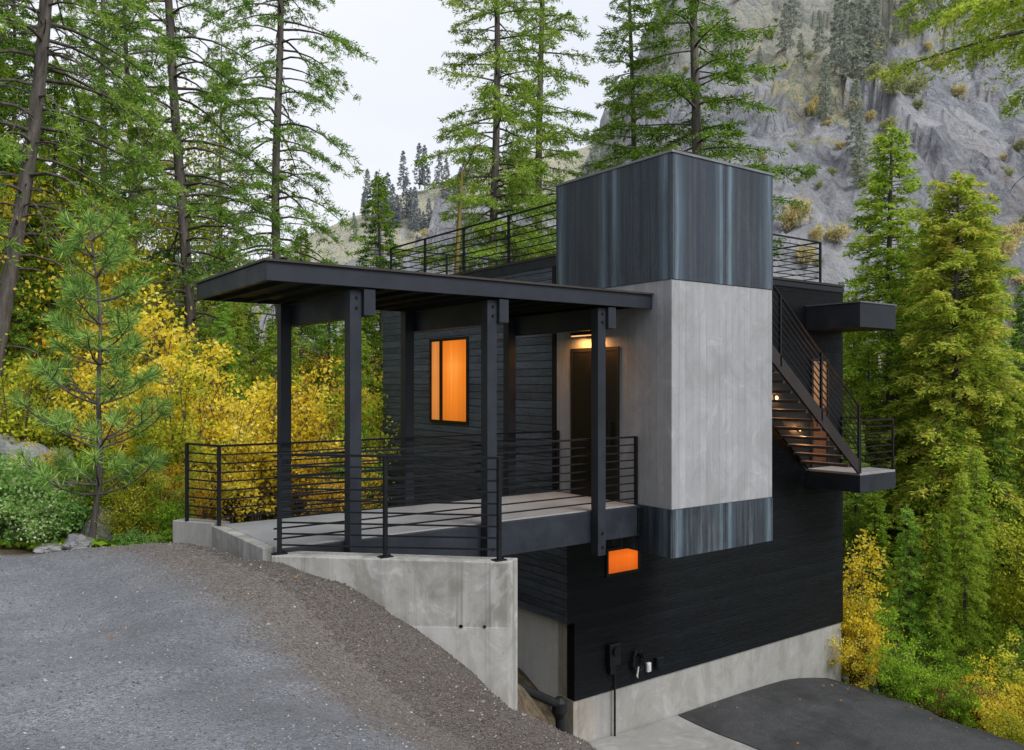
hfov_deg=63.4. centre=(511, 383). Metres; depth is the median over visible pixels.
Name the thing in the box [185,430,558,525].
railing
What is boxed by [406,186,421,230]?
fir tree
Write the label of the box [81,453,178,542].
leafy shrub
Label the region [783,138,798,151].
leafy shrub
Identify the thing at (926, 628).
leafy shrub
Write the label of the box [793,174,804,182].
leafy shrub
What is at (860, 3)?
fir tree
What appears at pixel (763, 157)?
leafy shrub
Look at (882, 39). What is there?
fir tree
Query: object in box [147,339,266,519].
leafy shrub
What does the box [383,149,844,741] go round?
house
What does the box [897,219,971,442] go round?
cedar tree
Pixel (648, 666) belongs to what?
outlet cover
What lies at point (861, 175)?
leafy shrub
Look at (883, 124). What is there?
leafy shrub
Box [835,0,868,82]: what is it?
fir tree
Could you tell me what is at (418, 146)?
fir tree
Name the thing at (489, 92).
fir tree
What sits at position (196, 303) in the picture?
fir tree
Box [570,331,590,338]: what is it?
wall lamp
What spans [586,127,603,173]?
fir tree
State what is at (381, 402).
leafy shrub
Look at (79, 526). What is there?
leafy shrub
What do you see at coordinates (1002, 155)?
leafy shrub
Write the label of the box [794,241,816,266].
leafy shrub
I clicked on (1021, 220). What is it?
leafy shrub
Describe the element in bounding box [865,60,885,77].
leafy shrub
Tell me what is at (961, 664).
leafy shrub
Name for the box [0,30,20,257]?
fir tree
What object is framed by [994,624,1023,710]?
leafy shrub
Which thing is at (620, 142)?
fir tree
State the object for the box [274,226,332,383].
fir tree
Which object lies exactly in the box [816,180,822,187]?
leafy shrub
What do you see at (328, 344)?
fir tree
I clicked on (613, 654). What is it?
electric meter
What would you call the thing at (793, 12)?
fir tree
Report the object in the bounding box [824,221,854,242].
leafy shrub
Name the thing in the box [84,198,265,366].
maple tree
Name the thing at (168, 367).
leafy shrub
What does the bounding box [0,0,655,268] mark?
sky
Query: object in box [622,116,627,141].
fir tree
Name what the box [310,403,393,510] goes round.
leafy shrub
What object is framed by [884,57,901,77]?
leafy shrub
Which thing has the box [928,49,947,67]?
leafy shrub
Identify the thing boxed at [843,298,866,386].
fir tree
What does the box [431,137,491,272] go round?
dead tree
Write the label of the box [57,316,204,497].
leafy shrub
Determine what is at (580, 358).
entry door
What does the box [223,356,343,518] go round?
leafy shrub
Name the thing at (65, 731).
gravel driveway
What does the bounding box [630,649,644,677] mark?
garden hose
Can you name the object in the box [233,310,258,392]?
fir tree
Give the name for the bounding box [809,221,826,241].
leafy shrub
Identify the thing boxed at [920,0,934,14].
fir tree
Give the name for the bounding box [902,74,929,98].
leafy shrub
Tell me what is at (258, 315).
leafy shrub
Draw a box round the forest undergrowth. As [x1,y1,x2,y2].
[0,498,158,549]
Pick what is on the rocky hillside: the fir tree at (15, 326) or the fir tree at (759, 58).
the fir tree at (759, 58)
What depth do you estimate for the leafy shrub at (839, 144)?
103.85 m
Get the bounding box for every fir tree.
[0,0,52,253]
[0,6,57,228]
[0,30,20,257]
[0,114,31,380]
[0,195,49,434]
[5,56,93,479]
[37,0,165,273]
[59,90,108,398]
[68,0,198,278]
[103,347,129,475]
[160,220,201,335]
[160,313,189,380]
[187,35,258,311]
[199,248,244,361]
[206,301,244,505]
[225,307,258,412]
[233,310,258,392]
[238,315,267,386]
[250,318,308,495]
[253,315,276,509]
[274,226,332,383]
[301,322,343,414]
[322,317,382,475]
[339,169,404,409]
[352,218,358,241]
[360,169,372,203]
[360,189,370,221]
[362,310,382,430]
[376,231,383,256]
[380,172,394,213]
[386,184,397,228]
[392,194,402,225]
[393,202,403,227]
[395,0,569,272]
[396,150,410,189]
[399,176,411,216]
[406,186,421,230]
[406,187,413,214]
[408,199,419,232]
[412,143,426,188]
[416,209,423,232]
[417,145,430,187]
[420,211,426,228]
[422,198,431,229]
[434,151,444,183]
[438,160,453,199]
[459,255,474,271]
[463,0,609,264]
[498,222,527,262]
[574,0,681,173]
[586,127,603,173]
[595,0,821,258]
[599,145,607,168]
[604,131,615,166]
[612,108,626,165]
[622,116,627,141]
[635,70,647,116]
[647,47,663,90]
[658,28,668,72]
[666,41,673,63]
[709,21,722,61]
[752,45,765,81]
[775,2,794,54]
[784,0,802,29]
[792,33,808,74]
[811,10,827,52]
[813,54,837,120]
[823,0,855,75]
[827,22,839,71]
[834,0,853,34]
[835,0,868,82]
[838,122,965,603]
[842,420,871,645]
[843,77,872,157]
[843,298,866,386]
[843,331,873,554]
[843,344,902,606]
[847,0,874,78]
[849,120,870,188]
[854,3,880,81]
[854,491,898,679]
[864,340,882,404]
[865,0,1023,194]
[866,0,888,66]
[878,235,918,471]
[879,504,942,703]
[880,275,914,523]
[885,317,949,645]
[889,0,905,46]
[898,0,923,37]
[901,301,964,526]
[909,510,960,715]
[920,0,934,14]
[926,0,946,14]
[942,469,996,722]
[950,232,1023,562]
[950,446,1011,687]
[978,401,1023,669]
[1001,284,1023,539]
[1002,373,1023,665]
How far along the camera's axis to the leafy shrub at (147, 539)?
11.43 m
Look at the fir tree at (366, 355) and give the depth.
23.89 m
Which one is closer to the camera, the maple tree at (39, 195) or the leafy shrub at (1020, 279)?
the maple tree at (39, 195)
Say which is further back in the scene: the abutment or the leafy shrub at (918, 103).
the leafy shrub at (918, 103)
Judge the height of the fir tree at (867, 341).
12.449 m
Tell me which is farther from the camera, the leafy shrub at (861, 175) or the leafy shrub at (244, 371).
the leafy shrub at (861, 175)
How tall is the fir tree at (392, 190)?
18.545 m
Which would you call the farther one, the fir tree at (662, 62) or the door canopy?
the fir tree at (662, 62)
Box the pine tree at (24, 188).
[0,0,197,446]
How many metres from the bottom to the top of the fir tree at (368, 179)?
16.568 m
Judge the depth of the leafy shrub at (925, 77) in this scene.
119.78 m
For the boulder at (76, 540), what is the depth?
11.17 m
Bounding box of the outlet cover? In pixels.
[646,662,650,671]
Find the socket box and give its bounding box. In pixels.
[654,656,663,667]
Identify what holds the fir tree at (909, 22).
on the rocky hillside
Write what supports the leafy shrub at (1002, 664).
on the ground
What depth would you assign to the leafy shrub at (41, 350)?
16.62 m
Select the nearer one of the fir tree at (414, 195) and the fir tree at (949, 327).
the fir tree at (949, 327)
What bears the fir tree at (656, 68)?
on the rocky hillside
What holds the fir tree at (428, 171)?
on the distant mountain
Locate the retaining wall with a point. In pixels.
(463, 610)
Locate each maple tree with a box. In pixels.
[0,161,126,268]
[0,171,174,365]
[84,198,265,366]
[100,240,226,360]
[274,335,382,417]
[942,484,1023,687]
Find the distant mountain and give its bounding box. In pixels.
[148,144,592,312]
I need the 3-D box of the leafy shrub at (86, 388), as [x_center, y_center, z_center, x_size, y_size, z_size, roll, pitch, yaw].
[-6.625,0.844,14.107,2.225,3.232,2.533,0,0,-26]
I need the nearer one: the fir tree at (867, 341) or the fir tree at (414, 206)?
the fir tree at (867, 341)
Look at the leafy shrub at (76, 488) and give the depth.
12.20 m
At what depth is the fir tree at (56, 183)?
16.82 m
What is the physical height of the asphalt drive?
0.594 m
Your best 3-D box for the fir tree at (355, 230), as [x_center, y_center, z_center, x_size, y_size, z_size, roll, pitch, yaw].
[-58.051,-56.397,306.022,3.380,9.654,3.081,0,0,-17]
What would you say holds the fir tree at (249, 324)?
on the ground
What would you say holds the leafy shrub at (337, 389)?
on the ground
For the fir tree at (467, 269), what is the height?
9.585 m
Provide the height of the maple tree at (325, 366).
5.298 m
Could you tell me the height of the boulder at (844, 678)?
1.317 m
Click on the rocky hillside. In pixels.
(970, 134)
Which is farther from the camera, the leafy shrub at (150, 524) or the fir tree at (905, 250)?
the fir tree at (905, 250)
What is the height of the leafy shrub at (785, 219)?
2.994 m
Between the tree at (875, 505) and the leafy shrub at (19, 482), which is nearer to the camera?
the leafy shrub at (19, 482)
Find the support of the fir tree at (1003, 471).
on the ground
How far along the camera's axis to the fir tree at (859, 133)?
91.93 m
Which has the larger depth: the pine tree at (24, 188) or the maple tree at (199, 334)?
the maple tree at (199, 334)
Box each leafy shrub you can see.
[0,324,114,451]
[0,354,116,480]
[0,452,37,532]
[0,452,81,532]
[0,455,60,545]
[0,471,91,547]
[1,310,78,407]
[1,325,68,430]
[5,326,117,400]
[11,437,94,500]
[14,493,92,544]
[18,278,176,480]
[44,509,91,540]
[46,339,196,504]
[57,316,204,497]
[62,441,130,515]
[71,417,159,505]
[76,284,248,497]
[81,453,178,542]
[89,479,145,541]
[103,350,233,522]
[109,344,252,526]
[109,448,200,542]
[111,526,147,545]
[137,472,203,542]
[138,531,167,543]
[144,443,247,534]
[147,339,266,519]
[149,319,247,508]
[177,367,276,522]
[179,350,334,521]
[204,351,264,404]
[207,365,306,514]
[212,323,276,407]
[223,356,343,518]
[241,307,297,377]
[253,377,343,518]
[259,374,342,504]
[260,347,324,410]
[291,371,362,510]
[291,373,395,515]
[296,439,393,514]
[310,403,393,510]
[327,372,382,507]
[330,379,400,507]
[342,395,382,442]
[420,228,428,238]
[682,65,689,72]
[756,151,768,163]
[766,27,775,38]
[779,209,800,232]
[780,189,813,226]
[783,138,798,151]
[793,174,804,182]
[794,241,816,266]
[802,49,815,60]
[804,165,818,177]
[806,99,815,114]
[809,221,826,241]
[811,93,819,106]
[811,108,821,115]
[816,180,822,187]
[821,120,831,125]
[823,165,837,174]
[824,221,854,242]
[826,556,899,685]
[827,615,898,689]
[833,140,847,149]
[841,528,920,649]
[843,592,937,695]
[846,93,865,109]
[850,156,863,172]
[853,171,871,181]
[862,630,936,708]
[864,109,877,121]
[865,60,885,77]
[877,115,900,132]
[879,71,914,95]
[882,635,954,712]
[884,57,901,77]
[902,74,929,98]
[902,617,949,660]
[911,68,930,89]
[912,95,925,111]
[915,682,965,721]
[917,659,991,729]
[923,41,933,49]
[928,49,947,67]
[932,618,1023,709]
[933,635,987,711]
[950,80,968,98]
[952,675,997,730]
[954,665,1022,730]
[966,650,1023,741]
[969,608,1023,680]
[969,629,1023,725]
[976,689,1023,744]
[994,228,1023,260]
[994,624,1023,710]
[999,153,1007,159]
[999,219,1023,241]
[1002,165,1014,177]
[1009,273,1023,285]
[1010,137,1023,151]
[1015,214,1023,224]
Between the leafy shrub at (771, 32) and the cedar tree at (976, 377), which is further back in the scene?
the leafy shrub at (771, 32)
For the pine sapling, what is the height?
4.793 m
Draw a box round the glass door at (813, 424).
[811,358,828,466]
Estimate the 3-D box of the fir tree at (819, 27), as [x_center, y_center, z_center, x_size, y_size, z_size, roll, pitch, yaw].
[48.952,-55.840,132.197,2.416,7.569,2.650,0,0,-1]
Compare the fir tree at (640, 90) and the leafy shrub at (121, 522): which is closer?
the leafy shrub at (121, 522)
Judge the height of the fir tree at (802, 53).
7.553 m
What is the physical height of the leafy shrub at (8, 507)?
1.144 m
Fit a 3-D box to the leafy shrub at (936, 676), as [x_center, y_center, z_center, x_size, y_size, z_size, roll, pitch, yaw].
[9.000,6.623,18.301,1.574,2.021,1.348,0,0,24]
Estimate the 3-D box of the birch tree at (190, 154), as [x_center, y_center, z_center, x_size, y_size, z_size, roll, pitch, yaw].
[-9.447,-3.259,23.590,7.144,11.701,6.169,0,0,17]
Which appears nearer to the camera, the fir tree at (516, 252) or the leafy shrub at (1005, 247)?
the fir tree at (516, 252)
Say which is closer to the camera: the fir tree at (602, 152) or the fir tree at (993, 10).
the fir tree at (993, 10)
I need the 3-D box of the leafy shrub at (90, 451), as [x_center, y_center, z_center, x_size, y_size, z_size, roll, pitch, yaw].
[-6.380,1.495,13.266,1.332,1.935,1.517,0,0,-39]
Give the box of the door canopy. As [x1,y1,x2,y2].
[805,301,896,331]
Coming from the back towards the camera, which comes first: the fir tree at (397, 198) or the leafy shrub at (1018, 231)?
the fir tree at (397, 198)
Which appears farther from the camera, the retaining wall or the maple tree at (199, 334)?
the maple tree at (199, 334)
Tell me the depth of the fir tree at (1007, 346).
26.76 m
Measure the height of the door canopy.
0.530 m
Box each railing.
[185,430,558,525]
[271,453,507,561]
[273,436,637,539]
[390,202,555,272]
[392,248,513,273]
[772,284,859,473]
[773,233,821,281]
[840,417,893,472]
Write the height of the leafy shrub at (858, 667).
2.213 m
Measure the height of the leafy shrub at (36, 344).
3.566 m
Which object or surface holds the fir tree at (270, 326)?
on the ground
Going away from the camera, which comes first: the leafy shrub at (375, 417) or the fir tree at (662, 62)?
the leafy shrub at (375, 417)
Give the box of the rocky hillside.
[202,0,1023,394]
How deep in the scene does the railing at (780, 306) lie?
16.10 m
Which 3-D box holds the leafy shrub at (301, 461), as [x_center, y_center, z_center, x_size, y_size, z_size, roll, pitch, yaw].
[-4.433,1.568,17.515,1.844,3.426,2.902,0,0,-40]
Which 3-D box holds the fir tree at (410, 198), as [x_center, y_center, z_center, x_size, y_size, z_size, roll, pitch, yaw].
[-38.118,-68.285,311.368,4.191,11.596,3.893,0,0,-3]
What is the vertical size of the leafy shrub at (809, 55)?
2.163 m
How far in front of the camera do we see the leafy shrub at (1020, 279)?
81.85 m
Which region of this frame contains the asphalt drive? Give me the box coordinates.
[678,678,1023,749]
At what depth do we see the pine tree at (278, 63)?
23.52 m
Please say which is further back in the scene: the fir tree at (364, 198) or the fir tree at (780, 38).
the fir tree at (364, 198)
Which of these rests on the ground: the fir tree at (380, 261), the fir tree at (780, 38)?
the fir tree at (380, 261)
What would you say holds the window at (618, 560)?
in the house
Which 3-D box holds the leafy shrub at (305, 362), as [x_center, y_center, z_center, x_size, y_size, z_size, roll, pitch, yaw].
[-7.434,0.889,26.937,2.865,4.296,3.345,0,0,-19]
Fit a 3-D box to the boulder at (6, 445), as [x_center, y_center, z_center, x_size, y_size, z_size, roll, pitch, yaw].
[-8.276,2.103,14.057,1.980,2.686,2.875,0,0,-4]
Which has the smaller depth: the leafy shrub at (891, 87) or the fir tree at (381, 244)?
the leafy shrub at (891, 87)
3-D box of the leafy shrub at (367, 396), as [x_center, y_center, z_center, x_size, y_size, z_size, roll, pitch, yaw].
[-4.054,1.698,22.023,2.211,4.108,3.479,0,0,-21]
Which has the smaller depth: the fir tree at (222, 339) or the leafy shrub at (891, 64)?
the fir tree at (222, 339)
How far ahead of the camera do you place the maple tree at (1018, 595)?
21.58 m
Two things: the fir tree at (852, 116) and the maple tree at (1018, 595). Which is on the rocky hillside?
the fir tree at (852, 116)
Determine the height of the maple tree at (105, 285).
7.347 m
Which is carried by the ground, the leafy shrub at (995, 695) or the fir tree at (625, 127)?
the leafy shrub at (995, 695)
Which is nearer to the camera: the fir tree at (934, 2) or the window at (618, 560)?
the window at (618, 560)
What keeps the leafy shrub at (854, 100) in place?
on the rocky hillside
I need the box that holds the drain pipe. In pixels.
[518,682,567,731]
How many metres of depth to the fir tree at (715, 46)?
132.00 m
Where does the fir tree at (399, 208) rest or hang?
on the distant mountain
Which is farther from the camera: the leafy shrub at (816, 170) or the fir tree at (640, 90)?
the fir tree at (640, 90)
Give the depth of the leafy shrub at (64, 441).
14.75 m
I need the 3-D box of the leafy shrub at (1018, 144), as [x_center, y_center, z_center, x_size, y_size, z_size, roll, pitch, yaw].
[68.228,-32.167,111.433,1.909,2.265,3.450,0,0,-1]
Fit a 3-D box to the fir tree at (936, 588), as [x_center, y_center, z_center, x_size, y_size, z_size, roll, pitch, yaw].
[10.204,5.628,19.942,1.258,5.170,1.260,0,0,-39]
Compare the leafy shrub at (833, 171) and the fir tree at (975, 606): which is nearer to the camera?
the fir tree at (975, 606)
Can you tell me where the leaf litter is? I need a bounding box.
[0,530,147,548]
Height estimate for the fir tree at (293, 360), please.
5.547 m
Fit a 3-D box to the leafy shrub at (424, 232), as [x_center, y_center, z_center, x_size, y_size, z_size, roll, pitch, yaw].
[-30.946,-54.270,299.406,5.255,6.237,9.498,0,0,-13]
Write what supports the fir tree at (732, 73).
on the ground
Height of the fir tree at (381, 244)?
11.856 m
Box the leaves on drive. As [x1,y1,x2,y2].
[714,677,988,743]
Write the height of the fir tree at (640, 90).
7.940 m
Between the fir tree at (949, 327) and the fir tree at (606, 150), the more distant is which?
the fir tree at (606, 150)
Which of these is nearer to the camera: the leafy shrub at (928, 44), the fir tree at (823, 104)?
the fir tree at (823, 104)
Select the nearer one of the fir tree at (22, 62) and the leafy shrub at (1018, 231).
the fir tree at (22, 62)
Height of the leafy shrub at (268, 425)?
3.708 m
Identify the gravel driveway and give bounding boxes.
[0,543,468,749]
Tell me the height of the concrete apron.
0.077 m
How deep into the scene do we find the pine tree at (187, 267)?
19.62 m
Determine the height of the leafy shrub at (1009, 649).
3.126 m
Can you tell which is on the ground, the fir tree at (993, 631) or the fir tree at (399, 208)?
the fir tree at (993, 631)
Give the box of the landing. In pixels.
[806,466,895,492]
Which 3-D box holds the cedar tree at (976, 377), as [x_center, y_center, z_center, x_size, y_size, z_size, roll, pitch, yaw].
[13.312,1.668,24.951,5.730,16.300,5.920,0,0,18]
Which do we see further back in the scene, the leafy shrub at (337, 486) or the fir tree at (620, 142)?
the fir tree at (620, 142)
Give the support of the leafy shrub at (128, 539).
on the ground
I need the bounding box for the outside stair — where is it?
[772,344,858,472]
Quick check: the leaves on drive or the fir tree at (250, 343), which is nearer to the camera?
the leaves on drive
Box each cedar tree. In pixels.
[856,169,1023,655]
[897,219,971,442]
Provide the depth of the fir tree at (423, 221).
306.57 m
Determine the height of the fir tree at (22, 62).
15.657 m
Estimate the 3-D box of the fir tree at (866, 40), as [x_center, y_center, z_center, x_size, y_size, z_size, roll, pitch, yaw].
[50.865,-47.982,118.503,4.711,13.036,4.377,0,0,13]
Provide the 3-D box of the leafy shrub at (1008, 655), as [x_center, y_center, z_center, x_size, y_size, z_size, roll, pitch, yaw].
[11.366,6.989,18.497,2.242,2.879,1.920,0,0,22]
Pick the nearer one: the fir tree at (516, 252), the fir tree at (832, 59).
the fir tree at (516, 252)
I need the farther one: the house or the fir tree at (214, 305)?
the fir tree at (214, 305)
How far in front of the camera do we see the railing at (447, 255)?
20.21 m
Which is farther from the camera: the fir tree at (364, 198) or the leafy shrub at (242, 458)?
the fir tree at (364, 198)
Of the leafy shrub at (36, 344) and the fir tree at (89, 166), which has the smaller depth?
the leafy shrub at (36, 344)
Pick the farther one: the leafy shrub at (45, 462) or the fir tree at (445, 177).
the fir tree at (445, 177)
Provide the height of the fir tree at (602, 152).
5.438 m
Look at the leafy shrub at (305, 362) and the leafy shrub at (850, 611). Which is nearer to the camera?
the leafy shrub at (850, 611)
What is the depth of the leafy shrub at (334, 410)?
18.40 m
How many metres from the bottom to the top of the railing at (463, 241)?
0.933 m
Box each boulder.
[0,434,85,527]
[33,542,62,552]
[61,533,94,549]
[80,507,138,542]
[841,668,891,696]
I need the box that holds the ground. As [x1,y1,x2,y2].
[0,475,758,749]
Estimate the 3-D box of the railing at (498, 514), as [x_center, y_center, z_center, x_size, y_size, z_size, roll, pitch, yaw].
[-1.357,1.355,9.113,2.620,1.165,0.180,0,0,3]
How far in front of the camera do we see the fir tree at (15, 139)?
20.88 m
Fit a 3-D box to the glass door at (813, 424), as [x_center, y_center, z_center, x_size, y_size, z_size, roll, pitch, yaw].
[6.788,0.635,18.221,0.640,2.370,0.095,0,0,-36]
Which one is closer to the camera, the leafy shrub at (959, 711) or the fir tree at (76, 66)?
the leafy shrub at (959, 711)
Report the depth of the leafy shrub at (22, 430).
14.35 m
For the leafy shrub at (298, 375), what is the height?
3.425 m
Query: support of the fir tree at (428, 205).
on the distant mountain
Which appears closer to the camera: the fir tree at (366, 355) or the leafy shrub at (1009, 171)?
the fir tree at (366, 355)
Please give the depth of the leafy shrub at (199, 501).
12.61 m
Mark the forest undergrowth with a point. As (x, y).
(99, 542)
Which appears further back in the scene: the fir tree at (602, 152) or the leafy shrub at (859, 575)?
the fir tree at (602, 152)
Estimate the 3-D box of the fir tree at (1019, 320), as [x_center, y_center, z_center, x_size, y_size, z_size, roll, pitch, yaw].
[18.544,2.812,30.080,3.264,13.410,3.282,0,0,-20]
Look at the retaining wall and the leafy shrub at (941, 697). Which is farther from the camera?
the leafy shrub at (941, 697)
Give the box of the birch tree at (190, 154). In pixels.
[82,51,339,315]
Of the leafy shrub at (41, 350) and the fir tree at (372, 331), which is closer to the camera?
the leafy shrub at (41, 350)
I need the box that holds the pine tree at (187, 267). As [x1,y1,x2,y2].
[45,0,305,382]
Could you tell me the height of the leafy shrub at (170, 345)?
4.730 m
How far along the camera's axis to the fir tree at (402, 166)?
327.35 m
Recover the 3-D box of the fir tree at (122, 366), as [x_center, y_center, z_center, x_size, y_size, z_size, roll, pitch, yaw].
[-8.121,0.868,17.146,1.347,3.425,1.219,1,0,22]
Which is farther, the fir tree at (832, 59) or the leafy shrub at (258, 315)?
the fir tree at (832, 59)
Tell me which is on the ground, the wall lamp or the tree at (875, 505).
the tree at (875, 505)
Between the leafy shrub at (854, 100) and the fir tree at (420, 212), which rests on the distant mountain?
the fir tree at (420, 212)
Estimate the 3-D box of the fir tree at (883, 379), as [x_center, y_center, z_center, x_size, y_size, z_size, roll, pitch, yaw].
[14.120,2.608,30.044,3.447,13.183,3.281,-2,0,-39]
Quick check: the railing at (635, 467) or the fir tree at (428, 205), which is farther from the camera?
the fir tree at (428, 205)
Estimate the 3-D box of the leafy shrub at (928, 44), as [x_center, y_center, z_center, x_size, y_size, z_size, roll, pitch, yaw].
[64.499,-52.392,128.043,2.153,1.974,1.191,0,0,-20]
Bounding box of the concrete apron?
[590,715,757,749]
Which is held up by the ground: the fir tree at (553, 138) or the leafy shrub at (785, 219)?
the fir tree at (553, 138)
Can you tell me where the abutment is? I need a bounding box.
[173,518,273,561]
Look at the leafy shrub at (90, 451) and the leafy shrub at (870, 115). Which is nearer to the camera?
the leafy shrub at (90, 451)
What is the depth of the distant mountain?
313.05 m
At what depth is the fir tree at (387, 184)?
315.46 m
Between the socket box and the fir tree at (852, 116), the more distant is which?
the fir tree at (852, 116)
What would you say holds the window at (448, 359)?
in the house
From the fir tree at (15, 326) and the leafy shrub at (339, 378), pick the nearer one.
the fir tree at (15, 326)
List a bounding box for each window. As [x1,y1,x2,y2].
[429,336,468,424]
[605,547,640,577]
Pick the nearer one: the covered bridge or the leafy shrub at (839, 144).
the covered bridge
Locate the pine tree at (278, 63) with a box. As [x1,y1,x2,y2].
[170,0,376,390]
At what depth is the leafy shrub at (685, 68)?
133.76 m
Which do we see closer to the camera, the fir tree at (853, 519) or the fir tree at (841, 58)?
the fir tree at (853, 519)
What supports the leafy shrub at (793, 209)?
on the rocky hillside
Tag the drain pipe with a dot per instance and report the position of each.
(558, 705)
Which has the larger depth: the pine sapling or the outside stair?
the outside stair
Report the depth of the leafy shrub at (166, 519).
11.69 m
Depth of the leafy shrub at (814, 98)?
113.18 m
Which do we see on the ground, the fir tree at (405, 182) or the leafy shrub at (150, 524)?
the leafy shrub at (150, 524)
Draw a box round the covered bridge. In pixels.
[194,258,653,556]
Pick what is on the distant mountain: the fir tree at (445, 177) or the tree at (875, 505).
the fir tree at (445, 177)
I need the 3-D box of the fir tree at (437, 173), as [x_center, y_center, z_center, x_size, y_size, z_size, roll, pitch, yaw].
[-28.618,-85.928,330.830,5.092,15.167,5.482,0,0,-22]
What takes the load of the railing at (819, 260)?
on the house
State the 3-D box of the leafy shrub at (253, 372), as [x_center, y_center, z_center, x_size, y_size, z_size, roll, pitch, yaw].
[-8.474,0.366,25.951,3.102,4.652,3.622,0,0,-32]
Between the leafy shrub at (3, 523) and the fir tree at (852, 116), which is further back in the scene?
the fir tree at (852, 116)
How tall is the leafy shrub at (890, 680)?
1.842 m
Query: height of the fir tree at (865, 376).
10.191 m
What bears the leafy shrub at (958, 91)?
on the rocky hillside
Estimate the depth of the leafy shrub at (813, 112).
111.56 m
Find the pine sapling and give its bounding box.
[0,203,177,547]
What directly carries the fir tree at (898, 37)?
on the rocky hillside
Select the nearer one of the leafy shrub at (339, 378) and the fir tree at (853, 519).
the leafy shrub at (339, 378)
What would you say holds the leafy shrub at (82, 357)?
on the ground
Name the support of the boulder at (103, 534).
on the ground
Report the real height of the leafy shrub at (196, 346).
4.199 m
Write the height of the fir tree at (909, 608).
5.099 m
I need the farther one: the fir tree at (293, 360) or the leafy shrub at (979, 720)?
the fir tree at (293, 360)
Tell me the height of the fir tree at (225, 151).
18.880 m
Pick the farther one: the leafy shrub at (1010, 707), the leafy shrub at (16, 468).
the leafy shrub at (1010, 707)
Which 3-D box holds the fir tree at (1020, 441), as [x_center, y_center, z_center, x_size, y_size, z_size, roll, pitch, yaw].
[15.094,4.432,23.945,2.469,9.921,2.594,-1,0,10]
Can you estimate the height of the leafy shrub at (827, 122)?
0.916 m
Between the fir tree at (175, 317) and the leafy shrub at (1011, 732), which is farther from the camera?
the fir tree at (175, 317)
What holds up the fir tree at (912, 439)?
on the ground
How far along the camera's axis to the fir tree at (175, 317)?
19.46 m
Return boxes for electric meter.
[606,641,620,735]
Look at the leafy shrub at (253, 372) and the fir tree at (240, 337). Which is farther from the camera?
the leafy shrub at (253, 372)
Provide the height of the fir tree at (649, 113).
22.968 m
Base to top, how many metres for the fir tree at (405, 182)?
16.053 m
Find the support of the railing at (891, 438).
on the landing
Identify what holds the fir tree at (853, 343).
on the ground
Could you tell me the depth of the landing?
17.43 m
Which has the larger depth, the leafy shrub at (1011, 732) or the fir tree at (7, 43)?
the fir tree at (7, 43)
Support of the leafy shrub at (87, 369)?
on the ground
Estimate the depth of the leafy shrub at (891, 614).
18.93 m
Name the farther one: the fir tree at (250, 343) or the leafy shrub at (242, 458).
the fir tree at (250, 343)
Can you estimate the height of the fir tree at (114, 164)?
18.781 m
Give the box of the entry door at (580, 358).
[570,346,619,499]
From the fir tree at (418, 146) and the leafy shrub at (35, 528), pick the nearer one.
the leafy shrub at (35, 528)
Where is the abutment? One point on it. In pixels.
(221, 538)
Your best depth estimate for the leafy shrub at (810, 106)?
111.63 m
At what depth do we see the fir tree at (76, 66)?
33.00 m
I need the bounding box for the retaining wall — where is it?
[272,551,517,709]
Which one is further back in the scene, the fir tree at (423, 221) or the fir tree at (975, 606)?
the fir tree at (423, 221)
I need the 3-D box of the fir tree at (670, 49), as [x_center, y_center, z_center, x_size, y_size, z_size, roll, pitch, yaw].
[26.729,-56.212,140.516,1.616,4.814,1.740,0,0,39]
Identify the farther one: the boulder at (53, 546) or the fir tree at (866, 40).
the fir tree at (866, 40)
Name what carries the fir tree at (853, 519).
on the ground
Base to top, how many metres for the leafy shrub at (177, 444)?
3.299 m
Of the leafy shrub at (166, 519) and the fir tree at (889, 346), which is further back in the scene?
the fir tree at (889, 346)

